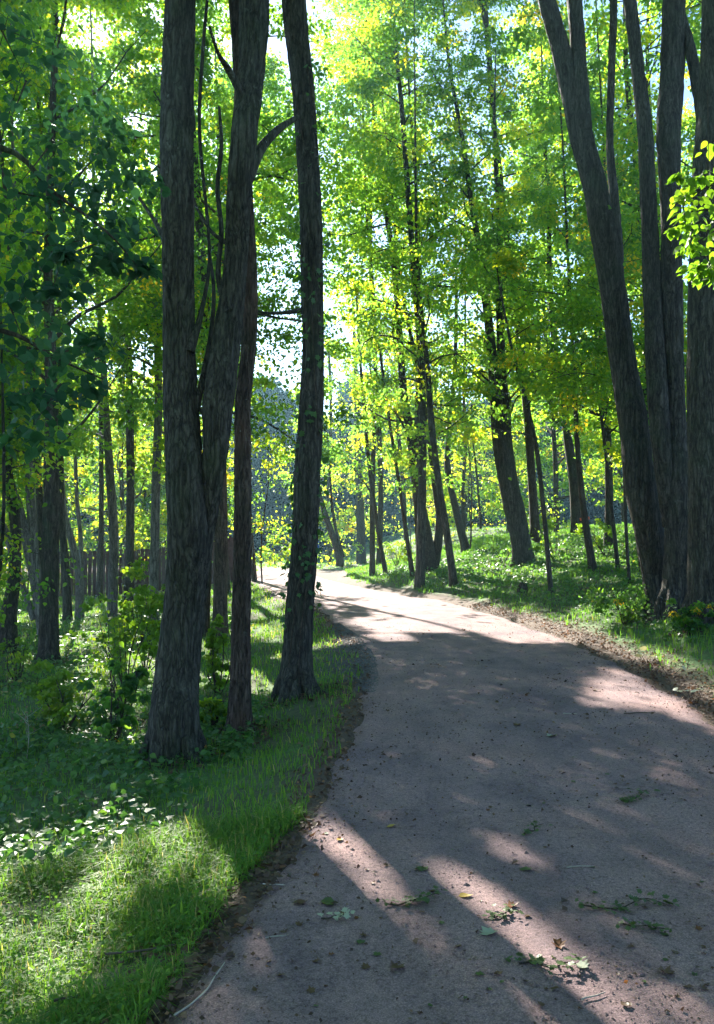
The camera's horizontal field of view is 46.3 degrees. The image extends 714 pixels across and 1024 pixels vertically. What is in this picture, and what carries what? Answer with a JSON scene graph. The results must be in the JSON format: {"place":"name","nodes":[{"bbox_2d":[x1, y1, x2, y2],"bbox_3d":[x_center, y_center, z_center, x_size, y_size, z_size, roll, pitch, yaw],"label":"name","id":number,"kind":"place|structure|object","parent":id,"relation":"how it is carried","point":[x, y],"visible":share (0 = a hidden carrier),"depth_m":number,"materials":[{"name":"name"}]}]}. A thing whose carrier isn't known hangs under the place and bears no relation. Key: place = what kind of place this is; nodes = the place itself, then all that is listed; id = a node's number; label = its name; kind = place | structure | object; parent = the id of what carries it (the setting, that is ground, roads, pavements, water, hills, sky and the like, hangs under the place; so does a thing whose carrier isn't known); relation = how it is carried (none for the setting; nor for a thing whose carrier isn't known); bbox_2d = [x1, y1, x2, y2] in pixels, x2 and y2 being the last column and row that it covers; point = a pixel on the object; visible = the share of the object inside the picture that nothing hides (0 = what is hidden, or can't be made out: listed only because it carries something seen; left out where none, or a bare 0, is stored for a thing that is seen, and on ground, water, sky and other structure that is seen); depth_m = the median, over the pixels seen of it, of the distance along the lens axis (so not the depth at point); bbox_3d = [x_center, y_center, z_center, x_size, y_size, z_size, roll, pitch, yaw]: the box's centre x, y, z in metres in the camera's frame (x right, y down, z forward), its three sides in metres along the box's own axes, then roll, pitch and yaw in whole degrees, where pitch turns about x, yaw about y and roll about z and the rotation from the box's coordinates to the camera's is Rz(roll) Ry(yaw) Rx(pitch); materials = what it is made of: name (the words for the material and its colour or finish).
{"place":"outdoors","nodes":[
{"label":"outdoors","id":0,"kind":"place"},
{"bbox_2d":[0,796,312,1023],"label":"tall grass","id":1,"kind":"structure","parent":0,"point":[201,868],"depth_m":3.82,"materials":[{"name":"green plant"}]},
{"bbox_2d":[3,523,631,583],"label":"meadow grass","id":2,"kind":"structure","parent":0,"point":[353,548],"depth_m":54.37,"materials":[{"name":"green plant"}]},
{"bbox_2d":[0,0,700,417],"label":"sky","id":3,"kind":"structure","parent":0,"point":[276,46],"materials":[{"name":"white"}]},
{"bbox_2d":[0,526,713,1023],"bbox_3d":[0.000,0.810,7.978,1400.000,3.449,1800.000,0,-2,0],"label":"ground","id":4,"kind":"structure","parent":0,"point":[340,574],"depth_m":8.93,"materials":[{"name":"green plant"}]},
{"bbox_2d":[0,636,31,681],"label":"shrub","id":5,"kind":"object","parent":4,"relation":"on","point":[18,657],"visible":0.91,"depth_m":12.35,"materials":[{"name":"green plant"}]},
{"bbox_2d":[0,286,124,626],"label":"sapling","id":6,"kind":"object","parent":4,"relation":"on","point":[3,581],"visible":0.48,"depth_m":15.11,"materials":[{"name":"green plant"}]},
{"bbox_2d":[0,0,138,617],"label":"tree","id":7,"kind":"object","parent":4,"relation":"on","point":[79,594],"visible":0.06,"depth_m":23.07,"materials":[{"name":"plant"}]},
{"bbox_2d":[19,659,120,730],"bbox_3d":[-3.122,1.986,8.990,1.028,0.806,0.844,-1,-2,37],"label":"shrub","id":8,"kind":"object","parent":4,"relation":"on","point":[58,712],"visible":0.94,"depth_m":8.86,"materials":[{"name":"green plant"}]},
{"bbox_2d":[0,0,143,622],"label":"tree","id":9,"kind":"object","parent":4,"relation":"on","point":[66,602],"visible":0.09,"depth_m":22.24,"materials":[{"name":"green plant"}]},
{"bbox_2d":[4,72,140,587],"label":"tree","id":10,"kind":"object","parent":4,"relation":"on","point":[79,526],"visible":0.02,"depth_m":25.15,"materials":[{"name":"plant"}]},
{"bbox_2d":[0,0,149,566],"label":"tree","id":11,"kind":"object","parent":4,"relation":"on","point":[39,504],"visible":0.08,"depth_m":22.88,"materials":[{"name":"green plant"}]},
{"bbox_2d":[0,198,161,609],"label":"sapling","id":12,"kind":"object","parent":4,"relation":"on","point":[23,270],"visible":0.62,"depth_m":12.12,"materials":[{"name":"green plant"}]},
{"bbox_2d":[1,128,164,574],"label":"tree","id":13,"kind":"object","parent":4,"relation":"on","point":[88,484],"visible":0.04,"depth_m":36.57,"materials":[{"name":"green plant"}]},
{"bbox_2d":[0,0,171,463],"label":"tree","id":14,"kind":"object","parent":4,"relation":"on","point":[109,260],"visible":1,"depth_m":4.26,"materials":[{"name":"green plant"}]},
{"bbox_2d":[59,374,146,560],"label":"tree","id":15,"kind":"object","parent":4,"relation":"on","point":[95,502],"visible":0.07,"depth_m":59.49,"materials":[{"name":"green plant"}]},
{"bbox_2d":[65,405,140,550],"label":"tree","id":16,"kind":"object","parent":4,"relation":"on","point":[93,517],"visible":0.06,"depth_m":75.34,"materials":[{"name":"green plant"}]},
{"bbox_2d":[0,0,217,639],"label":"tree","id":17,"kind":"object","parent":4,"relation":"on","point":[29,526],"visible":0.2,"depth_m":18.78,"materials":[{"name":"green plant"}]},
{"bbox_2d":[0,0,218,653],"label":"tree","id":18,"kind":"object","parent":4,"relation":"on","point":[9,630],"visible":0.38,"depth_m":16.30,"materials":[{"name":"green plant"}]},
{"bbox_2d":[62,566,160,709],"bbox_3d":[-2.842,1.544,10.010,1.374,1.778,1.029,-2,-2,40],"label":"shrub","id":19,"kind":"object","parent":4,"relation":"on","point":[150,625],"visible":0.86,"depth_m":9.89,"materials":[{"name":"green plant"}]},
{"bbox_2d":[75,659,150,741],"bbox_3d":[-2.360,1.923,8.319,0.674,0.910,0.759,1,-2,-37],"label":"shrub","id":20,"kind":"object","parent":4,"relation":"on","point":[129,684],"visible":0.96,"depth_m":8.20,"materials":[{"name":"green plant"}]},
{"bbox_2d":[0,609,255,728],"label":"meadow weeds","id":21,"kind":"object","parent":4,"relation":"on","point":[143,715],"visible":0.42,"depth_m":13.49,"materials":[{"name":"green plant"}]},
{"bbox_2d":[55,117,202,602],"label":"tree","id":22,"kind":"object","parent":4,"relation":"on","point":[99,584],"visible":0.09,"depth_m":28.27,"materials":[{"name":"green plant"}]},
{"bbox_2d":[94,557,164,670],"bbox_3d":[-3.454,1.723,13.399,1.382,2.016,1.513,0,-2,10],"label":"shrub","id":23,"kind":"object","parent":4,"relation":"on","point":[154,607],"visible":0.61,"depth_m":13.19,"materials":[{"name":"green plant"}]},
{"bbox_2d":[0,689,271,882],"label":"ground cover weeds","id":24,"kind":"object","parent":4,"relation":"on","point":[12,844],"visible":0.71,"depth_m":6.46,"materials":[{"name":"green plant"}]},
{"bbox_2d":[111,403,164,548],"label":"sapling","id":25,"kind":"object","parent":4,"relation":"on","point":[118,440],"visible":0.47,"depth_m":26.48,"materials":[{"name":"green plant"}]},
{"bbox_2d":[0,0,277,619],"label":"tree","id":26,"kind":"object","parent":4,"relation":"on","point":[112,606],"visible":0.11,"depth_m":21.84,"materials":[{"name":"green plant"}]},
{"bbox_2d":[59,536,233,596],"bbox_3d":[-8.312,2.141,32.548,7.566,2.439,0.156,1,-2,-24],"label":"board fence","id":27,"kind":"object","parent":4,"relation":"on","point":[90,563],"visible":0.26,"depth_m":32.09,"materials":[{"name":"wood"}]},
{"bbox_2d":[0,0,299,663],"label":"tree","id":28,"kind":"object","parent":4,"relation":"on","point":[48,641],"visible":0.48,"depth_m":14.80,"materials":[{"name":"green plant"}]},
{"bbox_2d":[68,337,233,549],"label":"tree","id":29,"kind":"object","parent":4,"relation":"on","point":[145,505],"visible":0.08,"depth_m":51.37,"materials":[{"name":"green plant"}]},
{"bbox_2d":[61,161,275,570],"bbox_3d":[-10.248,-6.706,40.362,10.706,20.478,8.318,-1,-2,16],"label":"tree","id":30,"kind":"object","parent":4,"relation":"on","point":[121,482],"visible":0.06,"depth_m":39.86,"materials":[{"name":"green plant"}]},
{"bbox_2d":[60,0,290,611],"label":"tree","id":31,"kind":"object","parent":4,"relation":"on","point":[129,538],"visible":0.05,"depth_m":24.16,"materials":[{"name":"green plant"}]},
{"bbox_2d":[27,18,364,620],"bbox_3d":[-4.060,-7.741,21.093,7.843,21.253,5.145,1,-2,-23],"label":"tree","id":32,"kind":"object","parent":4,"relation":"on","point":[154,536],"visible":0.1,"depth_m":20.84,"materials":[{"name":"green plant"}]},
{"bbox_2d":[199,697,226,728],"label":"shrub","id":33,"kind":"object","parent":4,"relation":"on","point":[218,705],"visible":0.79,"depth_m":8.38,"materials":[{"name":"green plant"}]},
{"bbox_2d":[203,613,229,694],"bbox_3d":[-1.780,1.831,10.615,0.359,1.094,0.437,0,-2,14],"label":"shrub","id":34,"kind":"object","parent":4,"relation":"on","point":[214,642],"visible":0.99,"depth_m":10.56,"materials":[{"name":"green plant"}]},
{"bbox_2d":[3,0,431,636],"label":"tree","id":35,"kind":"object","parent":4,"relation":"on","point":[131,94],"visible":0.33,"depth_m":17.21,"materials":[{"name":"green plant"}]},
{"bbox_2d":[138,0,299,767],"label":"tree","id":36,"kind":"object","parent":4,"relation":"on","point":[195,472],"visible":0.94,"depth_m":7.40,"materials":[{"name":"brown plant"}]},
{"bbox_2d":[67,208,386,503],"bbox_3d":[-2.414,-1.417,15.989,5.983,8.665,2.676,1,-2,-18],"label":"sapling","id":37,"kind":"object","parent":4,"relation":"on","point":[155,331],"visible":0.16,"depth_m":15.54,"materials":[{"name":"green plant"}]},
{"bbox_2d":[141,47,314,581],"bbox_3d":[-4.727,-7.847,32.674,6.274,21.977,6.937,-1,-2,23],"label":"tree","id":38,"kind":"object","parent":4,"relation":"on","point":[273,64],"visible":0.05,"depth_m":32.92,"materials":[{"name":"green plant"}]},
{"bbox_2d":[40,0,423,467],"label":"tree","id":39,"kind":"object","parent":4,"relation":"on","point":[266,382],"visible":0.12,"depth_m":20.48,"materials":[{"name":"green plant"}]},
{"bbox_2d":[200,411,271,551],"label":"tree","id":40,"kind":"object","parent":4,"relation":"on","point":[230,530],"visible":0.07,"depth_m":78.27,"materials":[{"name":"green plant"}]},
{"bbox_2d":[128,1,345,592],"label":"tree","id":41,"kind":"object","parent":4,"relation":"on","point":[222,73],"visible":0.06,"depth_m":28.65,"materials":[{"name":"green plant"}]},
{"bbox_2d":[220,0,257,734],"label":"tree","id":42,"kind":"object","parent":4,"relation":"on","point":[239,712],"visible":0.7,"depth_m":8.14,"materials":[{"name":"brown plant"}]},
{"bbox_2d":[230,434,294,583],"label":"sapling","id":43,"kind":"object","parent":4,"relation":"on","point":[261,524],"visible":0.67,"depth_m":29.91,"materials":[{"name":"green plant"}]},
{"bbox_2d":[229,372,299,550],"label":"tree","id":44,"kind":"object","parent":4,"relation":"on","point":[283,500],"visible":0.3,"depth_m":79.56,"materials":[{"name":"green plant"}]},
{"bbox_2d":[77,0,482,635],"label":"tree","id":45,"kind":"object","parent":4,"relation":"on","point":[221,538],"visible":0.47,"depth_m":16.87,"materials":[{"name":"green plant"}]},
{"bbox_2d":[258,0,326,705],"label":"tree","id":46,"kind":"object","parent":4,"relation":"on","point":[306,498],"visible":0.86,"depth_m":9.50,"materials":[{"name":"brown plant"}]},
{"bbox_2d":[278,64,331,686],"bbox_3d":[-0.591,-1.603,9.546,0.618,7.179,0.408,0,-2,0],"label":"climbing vine","id":47,"kind":"object","parent":46,"relation":"attached to","point":[325,460],"visible":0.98,"depth_m":9.48,"materials":[{"name":"green plant"}]},
{"bbox_2d":[257,337,376,566],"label":"tree","id":48,"kind":"object","parent":4,"relation":"on","point":[328,557],"visible":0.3,"depth_m":50.80,"materials":[{"name":"green plant"}]},
{"bbox_2d":[282,371,368,566],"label":"tree","id":49,"kind":"object","parent":4,"relation":"on","point":[337,546],"visible":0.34,"depth_m":35.82,"materials":[{"name":"green plant"}]},
{"bbox_2d":[260,268,391,573],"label":"sapling","id":50,"kind":"object","parent":4,"relation":"on","point":[358,292],"visible":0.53,"depth_m":29.29,"materials":[{"name":"green plant"}]},
{"bbox_2d":[280,414,377,551],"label":"tree","id":51,"kind":"object","parent":4,"relation":"on","point":[347,497],"visible":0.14,"depth_m":79.16,"materials":[{"name":"green plant"}]},
{"bbox_2d":[313,623,378,691],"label":"shoulder gravel","id":52,"kind":"structure","parent":4,"relation":"on","point":[363,654],"depth_m":11.53,"materials":[{"name":"grey gravel"}]},
{"bbox_2d":[262,0,446,564],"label":"tree","id":53,"kind":"object","parent":4,"relation":"on","point":[380,459],"visible":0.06,"depth_m":34.93,"materials":[{"name":"green plant"}]},
{"bbox_2d":[255,277,464,576],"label":"sapling","id":54,"kind":"object","parent":4,"relation":"on","point":[384,382],"visible":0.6,"depth_m":26.88,"materials":[{"name":"green plant"}]},
{"bbox_2d":[263,0,457,575],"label":"tree","id":55,"kind":"object","parent":4,"relation":"on","point":[372,568],"visible":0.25,"depth_m":30.12,"materials":[{"name":"green plant"}]},
{"bbox_2d":[331,248,394,563],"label":"tree","id":56,"kind":"object","parent":4,"relation":"on","point":[360,531],"visible":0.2,"depth_m":47.32,"materials":[{"name":"green plant"}]},
{"bbox_2d":[318,327,407,555],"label":"tree","id":57,"kind":"object","parent":4,"relation":"on","point":[353,483],"visible":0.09,"depth_m":54.19,"materials":[{"name":"green plant"}]},
{"bbox_2d":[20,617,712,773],"bbox_3d":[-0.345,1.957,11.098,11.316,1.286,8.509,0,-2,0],"label":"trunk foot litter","id":58,"kind":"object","parent":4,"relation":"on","point":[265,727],"visible":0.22,"depth_m":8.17,"materials":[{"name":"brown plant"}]},
{"bbox_2d":[262,0,475,573],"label":"tree","id":59,"kind":"object","parent":4,"relation":"on","point":[433,550],"visible":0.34,"depth_m":26.96,"materials":[{"name":"green plant"}]},
{"bbox_2d":[260,0,502,543],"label":"tree","id":60,"kind":"object","parent":4,"relation":"on","point":[421,268],"visible":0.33,"depth_m":26.74,"materials":[{"name":"green plant"}]},
{"bbox_2d":[342,375,431,539],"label":"tree","id":61,"kind":"object","parent":4,"relation":"on","point":[390,509],"visible":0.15,"depth_m":84.19,"materials":[{"name":"green plant"}]},
{"bbox_2d":[227,0,550,588],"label":"tree","id":62,"kind":"object","parent":4,"relation":"on","point":[371,82],"visible":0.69,"depth_m":24.40,"materials":[{"name":"green plant"}]},
{"bbox_2d":[271,0,508,586],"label":"tree","id":63,"kind":"object","parent":4,"relation":"on","point":[432,421],"visible":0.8,"depth_m":23.39,"materials":[{"name":"green plant"}]},
{"bbox_2d":[321,79,463,555],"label":"tree","id":64,"kind":"object","parent":4,"relation":"on","point":[399,442],"visible":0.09,"depth_m":42.98,"materials":[{"name":"green plant"}]},
{"bbox_2d":[77,596,713,1023],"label":"leaf litter","id":65,"kind":"object","parent":4,"relation":"on","point":[179,992],"visible":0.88,"depth_m":4.75,"materials":[{"name":"brown plant"}]},
{"bbox_2d":[382,334,480,541],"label":"tree","id":66,"kind":"object","parent":4,"relation":"on","point":[449,506],"visible":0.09,"depth_m":51.33,"materials":[{"name":"green plant"}]},
{"bbox_2d":[389,389,488,526],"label":"tree","id":67,"kind":"object","parent":4,"relation":"on","point":[460,463],"visible":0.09,"depth_m":84.48,"materials":[{"name":"green plant"}]},
{"bbox_2d":[399,199,496,528],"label":"tree","id":68,"kind":"object","parent":4,"relation":"on","point":[463,485],"visible":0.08,"depth_m":37.95,"materials":[{"name":"green plant"}]},
{"bbox_2d":[319,0,578,566],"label":"tree","id":69,"kind":"object","parent":4,"relation":"on","point":[514,511],"visible":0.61,"depth_m":24.52,"materials":[{"name":"green plant"}]},
{"bbox_2d":[406,76,494,552],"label":"tree","id":70,"kind":"object","parent":4,"relation":"on","point":[463,541],"visible":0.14,"depth_m":30.92,"materials":[{"name":"green plant"}]},
{"bbox_2d":[433,340,519,530],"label":"tree","id":71,"kind":"object","parent":4,"relation":"on","point":[458,478],"visible":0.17,"depth_m":55.71,"materials":[{"name":"green plant"}]},
{"bbox_2d":[355,136,609,592],"bbox_3d":[2.799,-2.966,18.750,5.705,10.236,3.141,0,-2,0],"label":"tree","id":72,"kind":"object","parent":4,"relation":"on","point":[506,259],"visible":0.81,"depth_m":18.45,"materials":[{"name":"green plant"}]},
{"bbox_2d":[445,0,560,542],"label":"tree","id":73,"kind":"object","parent":4,"relation":"on","point":[484,19],"visible":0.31,"depth_m":26.06,"materials":[{"name":"green plant"}]},
{"bbox_2d":[467,389,552,526],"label":"tree","id":74,"kind":"object","parent":4,"relation":"on","point":[474,502],"visible":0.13,"depth_m":82.32,"materials":[{"name":"green plant"}]},
{"bbox_2d":[380,0,658,570],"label":"tree","id":75,"kind":"object","parent":4,"relation":"on","point":[590,554],"visible":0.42,"depth_m":20.14,"materials":[{"name":"green plant"}]},
{"bbox_2d":[439,181,604,531],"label":"tree","id":76,"kind":"object","parent":4,"relation":"on","point":[566,485],"visible":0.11,"depth_m":49.32,"materials":[{"name":"green plant"}]},
{"bbox_2d":[344,522,713,677],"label":"bank grass","id":77,"kind":"structure","parent":4,"relation":"on","point":[357,571],"depth_m":21.39,"materials":[{"name":"green plant"}]},
{"bbox_2d":[416,187,641,569],"bbox_3d":[4.275,-3.312,19.327,5.465,10.003,3.367,1,-2,-29],"label":"sapling","id":78,"kind":"object","parent":4,"relation":"on","point":[597,395],"visible":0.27,"depth_m":19.20,"materials":[{"name":"green plant"}]},
{"bbox_2d":[439,5,622,532],"bbox_3d":[7.857,-10.321,36.446,9.586,23.313,10.151,0,-2,0],"label":"tree","id":79,"kind":"object","parent":4,"relation":"on","point":[585,440],"visible":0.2,"depth_m":36.05,"materials":[{"name":"green plant"}]},
{"bbox_2d":[365,0,701,468],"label":"tree","id":80,"kind":"object","parent":4,"relation":"on","point":[624,93],"visible":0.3,"depth_m":21.62,"materials":[{"name":"green plant"}]},
{"bbox_2d":[396,0,686,571],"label":"tree","id":81,"kind":"object","parent":4,"relation":"on","point":[552,88],"visible":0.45,"depth_m":17.75,"materials":[{"name":"green plant"}]},
{"bbox_2d":[374,522,713,645],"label":"bank weeds","id":82,"kind":"object","parent":4,"relation":"on","point":[580,538],"visible":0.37,"depth_m":21.76,"materials":[{"name":"green plant"}]},
{"bbox_2d":[473,201,615,529],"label":"tree","id":83,"kind":"object","parent":4,"relation":"on","point":[546,450],"visible":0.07,"depth_m":49.79,"materials":[{"name":"green plant"}]},
{"bbox_2d":[431,0,664,618],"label":"tree","id":84,"kind":"object","parent":4,"relation":"on","point":[570,66],"visible":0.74,"depth_m":13.13,"materials":[{"name":"brown plant"}]},
{"bbox_2d":[479,1,636,532],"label":"tree","id":85,"kind":"object","parent":4,"relation":"on","point":[575,514],"visible":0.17,"depth_m":27.41,"materials":[{"name":"green plant"}]},
{"bbox_2d":[516,386,620,525],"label":"tree","id":86,"kind":"object","parent":4,"relation":"on","point":[566,516],"visible":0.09,"depth_m":84.86,"materials":[{"name":"green plant"}]},
{"bbox_2d":[460,110,686,583],"bbox_3d":[4.611,-3.066,16.959,5.036,9.777,3.560,0,-2,0],"label":"tree","id":87,"kind":"object","parent":4,"relation":"on","point":[596,378],"visible":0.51,"depth_m":16.89,"materials":[{"name":"green plant"}]},
{"bbox_2d":[455,0,701,424],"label":"tree","id":88,"kind":"object","parent":4,"relation":"on","point":[695,23],"visible":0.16,"depth_m":17.32,"materials":[{"name":"green plant"}]},
{"bbox_2d":[545,409,631,525],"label":"tree","id":89,"kind":"object","parent":4,"relation":"on","point":[598,511],"visible":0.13,"depth_m":85.17,"materials":[{"name":"green plant"}]},
{"bbox_2d":[546,172,640,521],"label":"tree","id":90,"kind":"object","parent":4,"relation":"on","point":[595,484],"visible":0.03,"depth_m":47.01,"materials":[{"name":"green plant"}]},
{"bbox_2d":[505,0,687,545],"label":"tree","id":91,"kind":"object","parent":4,"relation":"on","point":[608,432],"visible":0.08,"depth_m":24.47,"materials":[{"name":"green plant"}]},
{"bbox_2d":[522,0,700,401],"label":"tree","id":92,"kind":"object","parent":4,"relation":"on","point":[648,15],"visible":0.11,"depth_m":24.51,"materials":[{"name":"green plant"}]},
{"bbox_2d":[606,0,623,269],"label":"tree","id":93,"kind":"object","parent":4,"relation":"on","point":[612,179],"visible":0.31,"depth_m":14.56,"materials":[{"name":"brown plant"}]},
{"bbox_2d":[578,583,653,618],"bbox_3d":[4.301,1.443,13.275,1.510,0.655,1.215,2,-2,-40],"label":"shrub","id":94,"kind":"object","parent":4,"relation":"on","point":[621,600],"visible":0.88,"depth_m":13.10,"materials":[{"name":"green plant"}]},
{"bbox_2d":[624,0,699,626],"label":"tree","id":95,"kind":"object","parent":4,"relation":"on","point":[662,281],"visible":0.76,"depth_m":12.57,"materials":[{"name":"brown plant"}]},
{"bbox_2d":[660,0,713,638],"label":"tree","id":96,"kind":"object","parent":4,"relation":"on","point":[700,418],"visible":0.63,"depth_m":11.16,"materials":[{"name":"brown plant"}]},
{"bbox_2d":[664,90,713,289],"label":"tree","id":97,"kind":"object","parent":4,"relation":"on","point":[695,269],"visible":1,"depth_m":5.08,"materials":[{"name":"green plant"}]},
{"bbox_2d":[666,598,713,635],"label":"shrub","id":98,"kind":"object","parent":4,"relation":"on","point":[686,620],"visible":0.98,"depth_m":10.78,"materials":[{"name":"green plant"}]},
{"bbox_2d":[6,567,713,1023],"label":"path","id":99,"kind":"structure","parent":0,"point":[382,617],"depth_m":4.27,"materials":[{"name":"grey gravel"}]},
{"bbox_2d":[153,622,713,1023],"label":"leaf crumbs","id":100,"kind":"object","parent":99,"relation":"on","point":[248,930],"visible":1,"depth_m":4.79,"materials":[{"name":"brown plant"}]},
{"bbox_2d":[574,889,678,914],"bbox_3d":[1.160,1.680,3.597,0.453,0.055,0.141,0,-2,-14],"label":"fallen sprig","id":101,"kind":"object","parent":99,"relation":"on","point":[634,898],"visible":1,"depth_m":3.60,"materials":[{"name":"green plant"}]},
{"bbox_2d":[26,611,711,769],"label":"trunk foot grass","id":102,"kind":"structure","parent":0,"point":[710,621],"depth_m":8.33,"materials":[{"name":"green plant"}]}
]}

